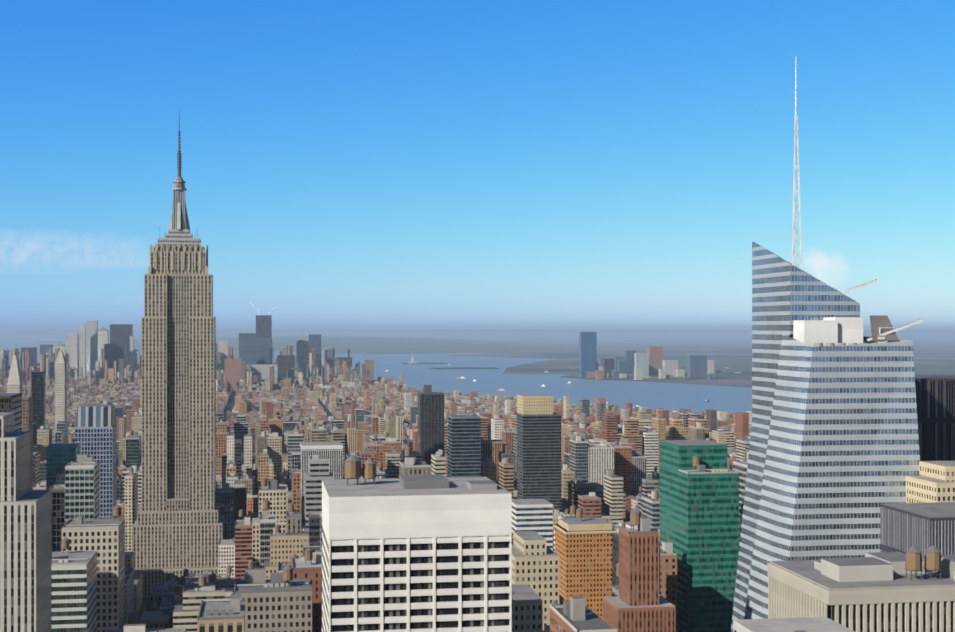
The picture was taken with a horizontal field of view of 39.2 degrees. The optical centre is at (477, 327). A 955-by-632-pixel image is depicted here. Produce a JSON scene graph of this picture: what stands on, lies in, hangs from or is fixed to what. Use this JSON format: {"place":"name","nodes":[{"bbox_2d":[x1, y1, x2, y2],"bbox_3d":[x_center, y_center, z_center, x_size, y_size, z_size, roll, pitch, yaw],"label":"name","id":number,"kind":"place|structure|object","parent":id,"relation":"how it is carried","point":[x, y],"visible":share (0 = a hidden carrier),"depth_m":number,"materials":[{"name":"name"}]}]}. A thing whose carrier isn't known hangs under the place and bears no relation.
{"place":"outdoors","nodes":[
{"label":"outdoors","id":0,"kind":"place"},
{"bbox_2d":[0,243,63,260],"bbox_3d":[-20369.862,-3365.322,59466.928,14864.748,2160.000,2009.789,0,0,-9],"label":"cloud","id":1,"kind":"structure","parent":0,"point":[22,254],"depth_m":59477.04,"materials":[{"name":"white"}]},
{"bbox_2d":[124,384,397,623],"bbox_3d":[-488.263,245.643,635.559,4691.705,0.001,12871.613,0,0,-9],"label":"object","id":2,"kind":"structure","parent":0,"point":[230,403],"depth_m":4005.90,"materials":[{"name":"concrete"}]},
{"bbox_2d":[0,61,954,631],"bbox_3d":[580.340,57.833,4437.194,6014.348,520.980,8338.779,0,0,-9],"label":"city buildings","id":3,"kind":"structure","parent":2,"relation":"on","point":[844,425],"depth_m":718.09,"materials":[{"name":"grey concrete"}]},
{"bbox_2d":[33,408,954,631],"bbox_3d":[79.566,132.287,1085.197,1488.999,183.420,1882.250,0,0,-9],"label":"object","id":4,"kind":"object","parent":3,"relation":"on","point":[879,566],"visible":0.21,"depth_m":637.97,"materials":[{"name":"grey concrete"}]},
{"bbox_2d":[0,336,751,413],"bbox_3d":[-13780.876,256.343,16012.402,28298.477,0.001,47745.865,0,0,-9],"label":"harbour water","id":5,"kind":"structure","parent":0,"point":[671,397],"depth_m":6111.71,"materials":[{"name":"blue liquid"}]},
{"bbox_2d":[386,364,708,409],"bbox_3d":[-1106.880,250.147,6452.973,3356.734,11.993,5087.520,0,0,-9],"label":"boats","id":6,"kind":"object","parent":5,"relation":"on","point":[542,385],"visible":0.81,"depth_m":5962.03,"materials":[{"name":"white"}]},
{"bbox_2d":[402,363,448,363],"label":"liberty island ground","id":7,"kind":"structure","parent":0,"point":[425,363],"depth_m":9407.10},
{"bbox_2d":[431,367,499,368],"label":"island","id":8,"kind":"structure","parent":0,"point":[467,368],"depth_m":8267.62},
{"bbox_2d":[0,329,954,387],"bbox_3d":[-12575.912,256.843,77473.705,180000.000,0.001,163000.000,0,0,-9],"label":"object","id":9,"kind":"structure","parent":0,"point":[724,344],"depth_m":24136.73,"materials":[{"name":"grey"}]},
{"bbox_2d":[0,0,954,328],"label":"sky","id":10,"kind":"structure","parent":0,"point":[347,164],"materials":[{"name":"blue"}]},
{"bbox_2d":[33,335,954,374],"bbox_3d":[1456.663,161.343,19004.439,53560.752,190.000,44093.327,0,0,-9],"label":"distant hills","id":11,"kind":"structure","parent":0,"point":[359,344],"depth_m":15617.72,"materials":[{"name":"grey"}]},
{"bbox_2d":[815,261,833,278],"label":"cloud","id":12,"kind":"structure","parent":0,"point":[829,266],"depth_m":606.16,"materials":[{"name":"white"}]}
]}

